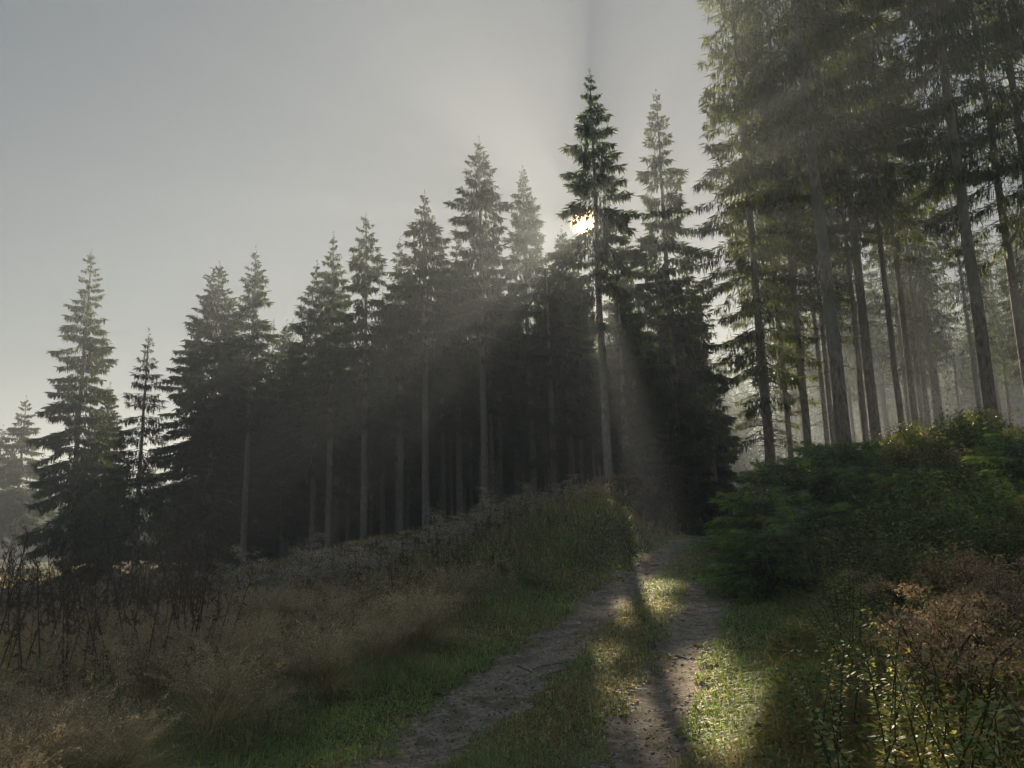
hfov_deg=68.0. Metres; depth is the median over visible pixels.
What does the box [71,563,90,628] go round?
dark weed stalk
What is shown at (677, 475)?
young spruce
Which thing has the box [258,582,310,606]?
grass tussock
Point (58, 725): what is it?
grass tussock
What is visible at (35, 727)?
grass tussock
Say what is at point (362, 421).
spruce tree
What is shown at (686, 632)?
gravel track
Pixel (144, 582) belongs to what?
dark weed stalk
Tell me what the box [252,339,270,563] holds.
spruce tree
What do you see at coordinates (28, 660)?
grass tussock
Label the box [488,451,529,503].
spruce tree
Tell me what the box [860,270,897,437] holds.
spruce tree
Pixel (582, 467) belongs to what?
spruce tree
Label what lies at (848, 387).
spruce tree
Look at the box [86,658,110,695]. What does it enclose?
field herb
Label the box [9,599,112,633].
grass tussock
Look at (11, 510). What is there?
spruce tree
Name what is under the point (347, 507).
spruce tree
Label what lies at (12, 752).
grass tussock
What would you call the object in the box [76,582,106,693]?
dark weed stalk
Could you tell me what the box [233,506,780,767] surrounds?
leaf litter
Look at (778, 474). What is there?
young spruce
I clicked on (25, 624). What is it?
dark weed stalk
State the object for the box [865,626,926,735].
leafy weed
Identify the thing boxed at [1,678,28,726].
field herb
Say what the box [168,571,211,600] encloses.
dried weed
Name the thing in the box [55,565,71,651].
dark weed stalk
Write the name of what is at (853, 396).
spruce tree
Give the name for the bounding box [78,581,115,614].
dried weed
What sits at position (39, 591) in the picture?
dried weed
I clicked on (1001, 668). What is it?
leafy weed
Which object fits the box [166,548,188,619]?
dark weed stalk
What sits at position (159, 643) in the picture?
field herb
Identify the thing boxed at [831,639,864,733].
leafy weed
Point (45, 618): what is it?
grass tussock
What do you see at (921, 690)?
leafy weed
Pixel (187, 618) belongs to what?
grass tussock
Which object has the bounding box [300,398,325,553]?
spruce tree
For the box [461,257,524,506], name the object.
spruce tree
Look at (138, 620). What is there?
dark weed stalk
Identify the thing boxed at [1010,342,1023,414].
spruce tree
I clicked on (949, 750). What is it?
leafy weed
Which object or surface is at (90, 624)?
dark weed stalk
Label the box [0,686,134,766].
grass tussock
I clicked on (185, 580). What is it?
dark weed stalk
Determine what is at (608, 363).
spruce tree
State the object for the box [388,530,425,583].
dried weed
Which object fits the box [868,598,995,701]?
rusty weed
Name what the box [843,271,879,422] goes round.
spruce tree
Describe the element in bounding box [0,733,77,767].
grass tussock
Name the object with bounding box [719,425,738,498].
spruce tree
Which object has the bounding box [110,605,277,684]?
grass tussock
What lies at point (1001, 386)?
spruce tree
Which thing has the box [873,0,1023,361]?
spruce tree
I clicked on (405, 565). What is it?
field herb
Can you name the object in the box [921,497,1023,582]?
bush
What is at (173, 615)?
grass tussock
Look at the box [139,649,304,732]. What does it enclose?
grass tussock
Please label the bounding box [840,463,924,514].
bush
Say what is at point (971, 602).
leafy weed
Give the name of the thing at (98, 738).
grass tussock
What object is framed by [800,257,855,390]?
spruce tree
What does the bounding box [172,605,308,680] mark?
grass tussock
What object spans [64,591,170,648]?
grass tussock
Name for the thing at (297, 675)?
grass tussock
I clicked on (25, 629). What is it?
grass tussock
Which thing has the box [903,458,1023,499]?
bush
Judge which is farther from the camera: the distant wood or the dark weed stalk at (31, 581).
the distant wood
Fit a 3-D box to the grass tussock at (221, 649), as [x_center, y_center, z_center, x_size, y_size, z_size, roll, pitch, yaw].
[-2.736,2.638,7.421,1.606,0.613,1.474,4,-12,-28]
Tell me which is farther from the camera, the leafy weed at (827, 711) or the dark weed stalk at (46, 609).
the dark weed stalk at (46, 609)
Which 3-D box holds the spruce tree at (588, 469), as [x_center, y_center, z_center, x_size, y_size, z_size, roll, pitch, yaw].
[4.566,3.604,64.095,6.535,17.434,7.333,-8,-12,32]
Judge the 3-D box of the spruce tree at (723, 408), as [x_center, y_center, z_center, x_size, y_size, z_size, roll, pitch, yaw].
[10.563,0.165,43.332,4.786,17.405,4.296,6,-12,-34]
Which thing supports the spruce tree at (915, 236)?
on the ground at (653, 645)
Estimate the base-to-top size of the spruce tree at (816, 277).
19.668 m
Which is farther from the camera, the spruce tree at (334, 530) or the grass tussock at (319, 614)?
the spruce tree at (334, 530)
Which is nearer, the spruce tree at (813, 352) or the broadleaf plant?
the broadleaf plant
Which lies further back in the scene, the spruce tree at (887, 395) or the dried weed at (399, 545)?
the spruce tree at (887, 395)
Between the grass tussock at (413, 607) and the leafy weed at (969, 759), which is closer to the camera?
the leafy weed at (969, 759)
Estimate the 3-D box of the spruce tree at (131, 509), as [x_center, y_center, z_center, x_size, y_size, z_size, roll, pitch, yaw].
[-17.791,3.904,36.040,4.617,13.620,4.914,-2,-10,0]
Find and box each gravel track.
[342,537,701,767]
[558,553,735,767]
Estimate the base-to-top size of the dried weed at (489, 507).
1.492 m
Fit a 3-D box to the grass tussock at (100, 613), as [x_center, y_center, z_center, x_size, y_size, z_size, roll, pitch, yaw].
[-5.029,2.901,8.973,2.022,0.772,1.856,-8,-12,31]
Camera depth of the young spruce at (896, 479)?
13.18 m
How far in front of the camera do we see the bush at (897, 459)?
15.74 m
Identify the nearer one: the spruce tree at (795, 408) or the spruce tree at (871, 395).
the spruce tree at (871, 395)
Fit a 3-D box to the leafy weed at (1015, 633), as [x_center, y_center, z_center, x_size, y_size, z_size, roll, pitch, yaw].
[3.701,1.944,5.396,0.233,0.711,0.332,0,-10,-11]
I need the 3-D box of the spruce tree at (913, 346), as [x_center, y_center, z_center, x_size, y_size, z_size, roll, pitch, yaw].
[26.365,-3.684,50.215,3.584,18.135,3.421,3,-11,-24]
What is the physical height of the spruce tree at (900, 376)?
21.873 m
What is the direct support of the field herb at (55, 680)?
on the ground at (653, 645)
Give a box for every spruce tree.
[0,395,57,572]
[0,425,24,549]
[16,455,44,570]
[17,251,126,590]
[30,451,52,564]
[41,382,147,587]
[70,328,192,588]
[128,261,282,583]
[130,456,157,535]
[202,245,293,569]
[232,319,325,560]
[240,318,279,562]
[247,496,309,563]
[251,259,372,553]
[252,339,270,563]
[276,398,324,555]
[278,354,317,557]
[285,318,317,558]
[293,232,372,549]
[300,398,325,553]
[302,294,360,547]
[313,214,412,538]
[316,447,352,493]
[316,478,344,547]
[316,501,339,550]
[318,346,359,545]
[321,455,378,544]
[324,344,376,545]
[351,326,417,533]
[351,404,389,537]
[352,288,418,534]
[355,450,415,538]
[355,479,421,533]
[359,252,430,531]
[360,236,433,532]
[373,189,477,527]
[385,387,434,530]
[389,390,430,525]
[403,278,455,515]
[404,393,449,522]
[404,419,455,530]
[409,247,477,523]
[413,344,463,521]
[415,453,478,522]
[420,226,509,517]
[424,136,550,510]
[429,370,476,520]
[431,404,488,518]
[437,409,475,515]
[444,263,510,511]
[447,334,489,512]
[452,229,521,505]
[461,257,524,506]
[471,277,528,506]
[486,165,561,497]
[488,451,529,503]
[497,280,527,497]
[501,389,542,497]
[504,322,535,499]
[519,290,558,490]
[520,423,566,491]
[520,424,595,496]
[521,256,590,491]
[524,225,609,483]
[525,428,602,489]
[541,437,575,486]
[545,68,649,480]
[549,365,592,484]
[562,276,599,483]
[574,336,615,481]
[583,338,617,477]
[589,298,654,468]
[592,232,673,473]
[593,270,644,383]
[594,299,637,476]
[594,312,648,435]
[619,89,740,515]
[635,294,668,476]
[643,296,683,420]
[650,313,684,492]
[669,256,743,522]
[683,0,828,468]
[684,276,745,529]
[685,339,741,502]
[697,0,939,462]
[698,0,856,466]
[704,3,839,463]
[717,152,824,464]
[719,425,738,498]
[737,0,924,443]
[738,45,857,454]
[771,372,797,457]
[772,258,817,465]
[772,322,809,456]
[780,130,860,451]
[780,387,800,443]
[791,372,810,457]
[794,0,912,444]
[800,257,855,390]
[803,3,936,430]
[805,317,844,412]
[808,314,827,407]
[808,340,832,427]
[819,256,864,443]
[822,208,882,443]
[825,1,954,427]
[828,354,856,436]
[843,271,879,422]
[846,0,1023,426]
[848,365,857,404]
[851,374,866,407]
[860,256,900,437]
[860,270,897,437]
[863,128,950,426]
[863,206,935,427]
[865,45,961,428]
[869,322,893,435]
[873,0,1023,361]
[884,356,906,430]
[886,241,944,429]
[887,0,1023,391]
[891,353,917,425]
[892,295,928,400]
[896,278,939,423]
[898,195,959,422]
[900,363,927,424]
[921,252,955,426]
[922,135,996,414]
[934,274,975,414]
[950,324,981,413]
[956,302,982,408]
[957,236,1014,387]
[963,247,1009,428]
[968,252,1013,417]
[975,209,1021,427]
[990,234,1023,349]
[996,156,1023,321]
[997,189,1023,380]
[997,333,1020,425]
[999,356,1022,426]
[1003,288,1023,402]
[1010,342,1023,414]
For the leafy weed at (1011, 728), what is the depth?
3.23 m
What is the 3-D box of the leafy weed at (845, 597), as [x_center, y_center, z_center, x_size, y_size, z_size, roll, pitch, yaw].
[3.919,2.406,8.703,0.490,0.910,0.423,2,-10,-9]
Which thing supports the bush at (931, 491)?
on the ground at (653, 645)
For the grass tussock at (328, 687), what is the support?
on the ground at (653, 645)
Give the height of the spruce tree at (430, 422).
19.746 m
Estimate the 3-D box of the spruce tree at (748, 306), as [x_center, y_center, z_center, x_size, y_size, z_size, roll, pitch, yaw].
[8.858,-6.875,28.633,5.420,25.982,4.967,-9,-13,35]
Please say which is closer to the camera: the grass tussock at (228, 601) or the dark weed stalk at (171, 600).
the dark weed stalk at (171, 600)
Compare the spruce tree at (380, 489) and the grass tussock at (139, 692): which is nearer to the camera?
the grass tussock at (139, 692)
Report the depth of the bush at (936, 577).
8.10 m
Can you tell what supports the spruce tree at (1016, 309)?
on the ground at (653, 645)
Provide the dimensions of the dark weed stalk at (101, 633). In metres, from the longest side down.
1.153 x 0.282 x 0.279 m
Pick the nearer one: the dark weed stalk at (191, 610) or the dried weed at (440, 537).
the dark weed stalk at (191, 610)
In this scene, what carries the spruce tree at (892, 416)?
on the ground at (653, 645)
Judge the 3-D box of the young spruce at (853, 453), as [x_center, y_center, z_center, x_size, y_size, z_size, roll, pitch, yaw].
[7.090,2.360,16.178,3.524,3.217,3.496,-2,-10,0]
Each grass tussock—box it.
[0,597,104,657]
[0,612,73,676]
[0,613,81,659]
[0,623,68,688]
[0,627,99,718]
[0,641,64,685]
[0,659,50,716]
[0,667,101,746]
[0,669,202,767]
[0,672,176,767]
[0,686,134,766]
[0,693,82,766]
[0,696,76,756]
[0,709,78,767]
[0,710,26,748]
[0,711,73,767]
[0,732,38,763]
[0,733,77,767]
[0,738,64,767]
[0,739,44,767]
[0,742,18,767]
[2,673,135,762]
[3,600,85,633]
[3,612,118,686]
[3,613,35,663]
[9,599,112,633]
[15,623,129,697]
[22,708,216,767]
[31,685,236,767]
[37,708,194,767]
[39,623,118,676]
[42,636,131,688]
[43,599,139,634]
[43,630,166,698]
[47,642,146,692]
[62,704,185,763]
[63,625,228,713]
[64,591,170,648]
[69,613,185,684]
[71,727,210,767]
[73,632,196,693]
[74,610,224,687]
[83,611,251,699]
[96,639,177,688]
[104,612,170,629]
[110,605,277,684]
[117,629,333,723]
[119,646,346,753]
[123,595,215,641]
[137,584,245,660]
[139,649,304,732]
[149,595,210,624]
[158,601,234,651]
[168,608,304,683]
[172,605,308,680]
[185,612,290,670]
[188,622,296,685]
[193,670,324,740]
[198,587,260,616]
[202,605,291,652]
[214,587,270,615]
[223,581,297,619]
[231,581,303,621]
[234,577,306,629]
[239,586,318,632]
[246,608,393,688]
[249,627,289,658]
[257,634,351,696]
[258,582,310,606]
[258,626,397,699]
[258,632,374,691]
[274,576,354,634]
[280,579,372,631]
[281,586,361,642]
[289,600,351,635]
[289,616,390,664]
[295,605,364,642]
[296,611,354,641]
[297,589,369,627]
[312,569,381,609]
[323,603,445,661]
[329,580,379,616]
[336,618,423,672]
[338,612,438,665]
[342,601,395,638]
[342,608,437,654]
[345,581,487,647]
[351,605,436,655]
[364,579,508,651]
[381,588,448,625]
[393,610,441,640]
[416,559,501,607]
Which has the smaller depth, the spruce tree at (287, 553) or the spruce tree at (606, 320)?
the spruce tree at (606, 320)
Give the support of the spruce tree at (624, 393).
on the ground at (653, 645)
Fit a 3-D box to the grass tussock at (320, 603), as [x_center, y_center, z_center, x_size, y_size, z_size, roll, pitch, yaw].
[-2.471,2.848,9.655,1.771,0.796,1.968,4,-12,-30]
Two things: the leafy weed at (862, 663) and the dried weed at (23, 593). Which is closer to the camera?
the leafy weed at (862, 663)
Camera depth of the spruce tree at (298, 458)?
46.56 m
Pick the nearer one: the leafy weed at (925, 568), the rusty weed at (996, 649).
the rusty weed at (996, 649)
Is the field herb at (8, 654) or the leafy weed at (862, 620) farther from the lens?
the leafy weed at (862, 620)
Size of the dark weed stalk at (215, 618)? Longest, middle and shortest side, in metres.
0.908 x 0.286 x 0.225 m
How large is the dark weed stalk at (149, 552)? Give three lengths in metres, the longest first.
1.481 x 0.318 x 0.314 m
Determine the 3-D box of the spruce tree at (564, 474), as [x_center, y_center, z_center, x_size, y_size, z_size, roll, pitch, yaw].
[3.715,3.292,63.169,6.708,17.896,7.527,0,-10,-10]
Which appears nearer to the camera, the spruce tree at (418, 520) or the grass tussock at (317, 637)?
the grass tussock at (317, 637)
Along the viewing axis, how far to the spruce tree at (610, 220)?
36.44 m
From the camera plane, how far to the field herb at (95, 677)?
6.46 m
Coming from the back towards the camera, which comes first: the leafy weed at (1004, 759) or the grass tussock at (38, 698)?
the grass tussock at (38, 698)
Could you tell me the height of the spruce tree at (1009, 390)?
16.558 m
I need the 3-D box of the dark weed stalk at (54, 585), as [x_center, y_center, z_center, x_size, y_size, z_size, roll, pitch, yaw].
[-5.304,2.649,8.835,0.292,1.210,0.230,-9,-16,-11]
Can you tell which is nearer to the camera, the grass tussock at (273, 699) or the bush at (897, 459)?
the grass tussock at (273, 699)
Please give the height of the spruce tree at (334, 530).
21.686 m
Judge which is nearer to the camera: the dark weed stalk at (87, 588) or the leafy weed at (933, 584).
the leafy weed at (933, 584)
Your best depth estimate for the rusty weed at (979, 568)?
7.30 m
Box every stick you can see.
[541,662,572,665]
[547,662,594,674]
[673,655,702,660]
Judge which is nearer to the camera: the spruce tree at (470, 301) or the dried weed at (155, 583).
the dried weed at (155, 583)
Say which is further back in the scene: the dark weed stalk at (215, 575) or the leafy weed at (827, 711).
the dark weed stalk at (215, 575)
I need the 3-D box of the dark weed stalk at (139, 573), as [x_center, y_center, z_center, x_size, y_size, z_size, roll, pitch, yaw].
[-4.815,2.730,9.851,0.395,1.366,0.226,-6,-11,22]
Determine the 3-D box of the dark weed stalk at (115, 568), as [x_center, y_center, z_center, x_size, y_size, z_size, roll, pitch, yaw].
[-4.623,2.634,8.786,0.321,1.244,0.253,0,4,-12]
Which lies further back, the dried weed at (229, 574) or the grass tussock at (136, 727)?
the dried weed at (229, 574)
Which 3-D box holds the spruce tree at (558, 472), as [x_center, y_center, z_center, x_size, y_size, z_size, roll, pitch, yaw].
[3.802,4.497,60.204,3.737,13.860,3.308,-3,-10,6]
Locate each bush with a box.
[814,527,952,619]
[829,486,1021,570]
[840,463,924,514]
[853,467,1023,531]
[859,426,977,483]
[864,505,1023,595]
[868,477,1023,570]
[869,398,1004,458]
[894,532,1023,615]
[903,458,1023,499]
[920,402,1019,442]
[920,463,1023,526]
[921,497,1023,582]
[924,547,1023,630]
[952,423,1023,481]
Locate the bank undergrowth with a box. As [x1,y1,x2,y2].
[717,426,1023,767]
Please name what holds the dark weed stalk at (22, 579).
on the ground at (653, 645)
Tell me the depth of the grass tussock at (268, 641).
8.13 m
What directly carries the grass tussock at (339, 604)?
on the ground at (653, 645)
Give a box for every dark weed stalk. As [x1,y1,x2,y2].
[0,525,29,627]
[0,533,19,570]
[0,540,32,625]
[0,554,35,667]
[0,556,50,703]
[1,549,18,621]
[1,554,27,614]
[2,548,59,708]
[10,597,42,698]
[16,579,40,646]
[17,560,43,614]
[22,553,54,620]
[22,566,43,613]
[30,544,74,637]
[33,536,59,659]
[34,553,100,692]
[40,549,71,671]
[40,573,56,623]
[44,559,65,621]
[53,580,82,652]
[54,560,81,711]
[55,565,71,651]
[55,595,97,692]
[57,541,86,646]
[59,563,89,621]
[66,556,108,667]
[68,550,86,629]
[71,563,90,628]
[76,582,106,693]
[80,586,114,697]
[82,555,101,631]
[83,570,96,611]
[84,591,102,673]
[87,568,108,628]
[87,578,103,638]
[94,572,137,665]
[97,530,123,625]
[98,537,146,672]
[99,557,127,630]
[100,549,131,630]
[112,554,148,631]
[120,581,144,667]
[125,567,148,624]
[125,583,145,682]
[129,532,148,612]
[130,542,153,622]
[134,537,155,614]
[141,594,170,673]
[142,533,166,623]
[142,545,195,687]
[146,562,181,647]
[154,535,206,679]
[154,554,190,658]
[157,506,195,609]
[162,561,179,615]
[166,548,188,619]
[171,548,193,628]
[171,569,193,639]
[173,569,200,664]
[175,555,201,620]
[179,534,200,621]
[181,548,222,684]
[182,541,207,645]
[189,514,221,659]
[194,548,219,636]
[196,596,221,689]
[206,550,224,614]
[209,549,227,609]
[210,563,224,658]
[213,571,252,661]
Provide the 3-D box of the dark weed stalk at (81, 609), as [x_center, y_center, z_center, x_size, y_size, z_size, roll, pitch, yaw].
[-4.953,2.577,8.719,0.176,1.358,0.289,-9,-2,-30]
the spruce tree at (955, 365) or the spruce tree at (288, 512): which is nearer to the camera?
the spruce tree at (288, 512)
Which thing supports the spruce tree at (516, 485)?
on the ground at (653, 645)
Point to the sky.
(165, 141)
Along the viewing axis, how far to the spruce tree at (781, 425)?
100.73 m
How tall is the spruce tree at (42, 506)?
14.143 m
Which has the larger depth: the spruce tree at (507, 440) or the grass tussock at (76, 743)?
the spruce tree at (507, 440)
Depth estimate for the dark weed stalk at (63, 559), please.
8.28 m
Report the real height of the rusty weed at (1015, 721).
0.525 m
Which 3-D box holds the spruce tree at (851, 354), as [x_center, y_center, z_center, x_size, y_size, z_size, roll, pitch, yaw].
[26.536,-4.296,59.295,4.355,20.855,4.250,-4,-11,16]
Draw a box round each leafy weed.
[780,647,848,759]
[802,604,841,657]
[805,703,903,767]
[806,584,859,669]
[811,580,867,654]
[817,607,870,676]
[819,561,844,614]
[830,554,869,626]
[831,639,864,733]
[837,579,885,654]
[839,603,888,680]
[842,629,897,671]
[843,645,870,686]
[846,592,859,630]
[847,599,869,631]
[851,645,883,702]
[855,588,886,639]
[857,618,922,767]
[859,565,906,649]
[862,662,921,758]
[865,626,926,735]
[873,577,915,659]
[873,618,930,705]
[875,641,995,767]
[893,580,926,634]
[894,651,1004,767]
[903,570,950,612]
[906,591,936,642]
[908,652,999,767]
[909,551,949,605]
[912,628,953,718]
[914,586,946,663]
[928,645,986,710]
[932,576,993,649]
[932,705,968,743]
[936,725,967,767]
[941,578,969,613]
[944,651,1006,767]
[947,607,1003,688]
[964,748,981,767]
[968,706,1009,767]
[968,718,1022,755]
[976,663,1023,714]
[985,644,1021,695]
[988,690,1023,767]
[988,706,1022,767]
[990,693,1023,767]
[999,660,1021,693]
[999,691,1023,749]
[1008,612,1023,656]
[1011,672,1023,690]
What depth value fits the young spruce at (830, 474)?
13.90 m
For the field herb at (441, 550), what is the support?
on the ground at (653, 645)
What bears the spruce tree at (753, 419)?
on the ground at (653, 645)
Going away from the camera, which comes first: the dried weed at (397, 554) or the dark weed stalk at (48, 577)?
the dark weed stalk at (48, 577)
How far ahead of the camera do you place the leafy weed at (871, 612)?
7.42 m
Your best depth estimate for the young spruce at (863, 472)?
14.63 m
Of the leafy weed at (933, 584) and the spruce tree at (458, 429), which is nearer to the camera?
the leafy weed at (933, 584)
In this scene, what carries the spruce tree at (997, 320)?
on the ground at (653, 645)
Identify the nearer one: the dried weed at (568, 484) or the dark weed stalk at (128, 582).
the dark weed stalk at (128, 582)
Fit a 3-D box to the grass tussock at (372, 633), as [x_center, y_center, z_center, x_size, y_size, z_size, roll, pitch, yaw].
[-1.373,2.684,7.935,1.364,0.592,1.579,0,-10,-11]
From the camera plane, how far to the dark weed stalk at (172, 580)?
11.22 m
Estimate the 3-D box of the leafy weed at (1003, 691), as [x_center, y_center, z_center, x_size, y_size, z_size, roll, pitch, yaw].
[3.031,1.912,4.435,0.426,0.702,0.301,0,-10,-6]
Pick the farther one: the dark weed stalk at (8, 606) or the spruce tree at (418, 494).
the spruce tree at (418, 494)
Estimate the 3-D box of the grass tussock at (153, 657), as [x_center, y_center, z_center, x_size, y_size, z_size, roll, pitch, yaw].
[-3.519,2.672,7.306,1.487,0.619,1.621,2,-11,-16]
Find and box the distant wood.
[0,272,1023,559]
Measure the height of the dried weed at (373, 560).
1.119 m
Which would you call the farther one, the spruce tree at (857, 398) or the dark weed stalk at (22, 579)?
the spruce tree at (857, 398)
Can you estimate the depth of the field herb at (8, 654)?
6.90 m
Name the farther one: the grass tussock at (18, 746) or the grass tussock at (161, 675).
the grass tussock at (161, 675)
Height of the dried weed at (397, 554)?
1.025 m
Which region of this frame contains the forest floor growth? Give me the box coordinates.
[0,423,1023,618]
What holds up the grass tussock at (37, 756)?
on the ground at (653, 645)
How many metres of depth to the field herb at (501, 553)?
13.67 m
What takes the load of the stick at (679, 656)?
on the gravel track at (686, 632)
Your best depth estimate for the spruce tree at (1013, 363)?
78.26 m
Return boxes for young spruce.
[635,411,710,534]
[670,435,732,535]
[687,456,822,591]
[694,495,829,602]
[707,437,866,572]
[714,439,797,555]
[747,444,885,525]
[749,472,865,594]
[779,421,887,496]
[824,440,928,503]
[843,447,958,537]
[931,416,1023,475]
[947,408,1023,499]
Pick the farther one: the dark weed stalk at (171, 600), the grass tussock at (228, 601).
the grass tussock at (228, 601)
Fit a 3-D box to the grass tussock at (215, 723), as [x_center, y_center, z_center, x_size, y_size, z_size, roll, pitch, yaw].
[-2.227,2.395,5.901,1.943,0.752,1.944,1,-11,-13]
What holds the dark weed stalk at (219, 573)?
on the ground at (653, 645)
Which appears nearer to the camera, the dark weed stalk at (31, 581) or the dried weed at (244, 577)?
the dark weed stalk at (31, 581)
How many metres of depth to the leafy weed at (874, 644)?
5.82 m
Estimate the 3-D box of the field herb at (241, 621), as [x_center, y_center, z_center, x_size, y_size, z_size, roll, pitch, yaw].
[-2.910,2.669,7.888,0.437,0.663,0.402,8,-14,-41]
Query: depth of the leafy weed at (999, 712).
3.66 m
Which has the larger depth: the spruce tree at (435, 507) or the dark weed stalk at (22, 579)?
the spruce tree at (435, 507)
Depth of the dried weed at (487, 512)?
19.94 m
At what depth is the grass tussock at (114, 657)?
7.17 m
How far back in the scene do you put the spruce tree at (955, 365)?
72.37 m
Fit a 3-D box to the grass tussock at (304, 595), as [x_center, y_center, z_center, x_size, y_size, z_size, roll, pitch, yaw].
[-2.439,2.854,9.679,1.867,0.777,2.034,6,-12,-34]
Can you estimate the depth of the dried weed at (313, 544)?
12.31 m
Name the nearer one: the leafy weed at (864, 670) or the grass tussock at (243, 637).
the leafy weed at (864, 670)
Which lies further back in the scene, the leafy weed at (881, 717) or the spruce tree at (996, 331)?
the spruce tree at (996, 331)
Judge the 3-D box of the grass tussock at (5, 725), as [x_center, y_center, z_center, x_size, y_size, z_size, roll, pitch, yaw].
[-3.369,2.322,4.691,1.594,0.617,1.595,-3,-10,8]
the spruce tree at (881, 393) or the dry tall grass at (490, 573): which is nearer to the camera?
the dry tall grass at (490, 573)
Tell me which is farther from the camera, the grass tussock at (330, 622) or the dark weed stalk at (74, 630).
the grass tussock at (330, 622)
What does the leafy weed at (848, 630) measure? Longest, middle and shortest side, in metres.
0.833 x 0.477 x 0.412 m
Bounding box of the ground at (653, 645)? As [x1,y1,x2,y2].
[0,475,800,767]
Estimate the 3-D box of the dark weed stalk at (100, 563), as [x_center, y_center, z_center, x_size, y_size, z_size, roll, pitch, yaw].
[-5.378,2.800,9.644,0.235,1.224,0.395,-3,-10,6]
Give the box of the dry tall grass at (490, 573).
[0,480,680,767]
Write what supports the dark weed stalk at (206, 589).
on the ground at (653, 645)
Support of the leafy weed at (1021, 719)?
on the ground at (653, 645)
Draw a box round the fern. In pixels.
[505,574,569,586]
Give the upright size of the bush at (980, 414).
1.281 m
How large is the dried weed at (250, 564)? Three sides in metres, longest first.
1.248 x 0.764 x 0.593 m
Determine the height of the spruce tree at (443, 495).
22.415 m
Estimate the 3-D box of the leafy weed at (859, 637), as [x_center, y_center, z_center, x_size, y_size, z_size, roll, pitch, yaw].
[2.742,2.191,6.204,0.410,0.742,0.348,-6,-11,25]
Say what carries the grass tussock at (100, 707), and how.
on the ground at (653, 645)
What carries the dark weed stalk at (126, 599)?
on the ground at (653, 645)
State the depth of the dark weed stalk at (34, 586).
10.31 m
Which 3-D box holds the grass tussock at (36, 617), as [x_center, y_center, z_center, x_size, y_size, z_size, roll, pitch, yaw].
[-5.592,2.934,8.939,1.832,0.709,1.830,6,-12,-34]
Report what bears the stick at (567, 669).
on the gravel track at (531, 662)
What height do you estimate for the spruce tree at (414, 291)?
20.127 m
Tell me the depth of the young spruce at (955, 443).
15.80 m
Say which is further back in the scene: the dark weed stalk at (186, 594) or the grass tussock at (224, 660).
the dark weed stalk at (186, 594)
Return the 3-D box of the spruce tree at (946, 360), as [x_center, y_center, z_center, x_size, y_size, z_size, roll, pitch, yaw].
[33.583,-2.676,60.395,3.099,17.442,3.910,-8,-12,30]
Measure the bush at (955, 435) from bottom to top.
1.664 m
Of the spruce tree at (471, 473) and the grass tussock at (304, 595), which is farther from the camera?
the spruce tree at (471, 473)
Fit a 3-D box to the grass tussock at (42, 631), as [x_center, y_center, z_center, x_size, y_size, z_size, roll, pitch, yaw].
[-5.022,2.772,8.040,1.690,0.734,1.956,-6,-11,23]
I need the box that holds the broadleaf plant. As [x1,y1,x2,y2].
[504,636,522,641]
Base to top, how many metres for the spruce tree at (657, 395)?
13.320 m
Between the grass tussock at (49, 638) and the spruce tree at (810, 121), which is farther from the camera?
the spruce tree at (810, 121)
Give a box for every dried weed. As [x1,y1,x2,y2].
[0,559,35,622]
[0,566,41,620]
[0,581,15,613]
[1,582,42,612]
[22,570,57,612]
[76,565,130,613]
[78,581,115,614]
[120,565,155,607]
[128,560,175,612]
[147,568,176,613]
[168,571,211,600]
[186,574,216,601]
[196,561,235,613]
[199,559,240,609]
[205,564,245,605]
[225,543,271,614]
[225,573,257,612]
[238,567,283,607]
[284,532,334,596]
[289,548,336,600]
[333,556,359,580]
[338,540,372,607]
[350,539,391,598]
[379,548,402,593]
[387,537,415,576]
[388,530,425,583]
[421,507,461,577]
[464,501,495,547]
[475,496,497,535]
[476,486,500,534]
[509,482,537,528]
[551,474,579,503]
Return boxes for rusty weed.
[840,569,899,634]
[861,593,1006,752]
[866,635,933,687]
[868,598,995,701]
[888,583,1023,676]
[916,614,1023,729]
[930,585,999,650]
[941,553,1023,618]
[949,627,1023,674]
[951,580,1023,640]
[981,697,1023,752]
[987,533,1023,567]
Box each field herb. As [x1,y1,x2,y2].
[0,633,16,689]
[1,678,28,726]
[9,678,57,717]
[14,647,65,702]
[27,655,76,707]
[76,666,115,705]
[82,668,106,725]
[83,651,125,718]
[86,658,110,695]
[104,598,135,658]
[130,646,157,693]
[131,620,188,675]
[157,653,189,702]
[220,605,253,656]
[278,614,297,640]
[384,578,403,605]
[392,548,415,585]
[394,566,417,599]
[433,532,447,566]
[488,533,512,572]
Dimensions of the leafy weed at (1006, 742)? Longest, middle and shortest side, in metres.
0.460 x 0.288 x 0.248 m
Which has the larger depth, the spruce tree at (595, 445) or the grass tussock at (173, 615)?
the spruce tree at (595, 445)
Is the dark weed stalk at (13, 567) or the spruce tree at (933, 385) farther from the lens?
the spruce tree at (933, 385)
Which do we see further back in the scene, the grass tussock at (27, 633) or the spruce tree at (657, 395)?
the spruce tree at (657, 395)
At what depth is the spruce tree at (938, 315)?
53.67 m
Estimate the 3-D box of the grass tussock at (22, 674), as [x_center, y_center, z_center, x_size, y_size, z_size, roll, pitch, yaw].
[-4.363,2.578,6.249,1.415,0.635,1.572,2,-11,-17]
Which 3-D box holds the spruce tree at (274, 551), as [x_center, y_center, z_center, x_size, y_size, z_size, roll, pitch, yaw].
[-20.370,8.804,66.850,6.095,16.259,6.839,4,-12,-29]
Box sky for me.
[0,0,1023,504]
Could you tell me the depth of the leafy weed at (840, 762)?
3.60 m
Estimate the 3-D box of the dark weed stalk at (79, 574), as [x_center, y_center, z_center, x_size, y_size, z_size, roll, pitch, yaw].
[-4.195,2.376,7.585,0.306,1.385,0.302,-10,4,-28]

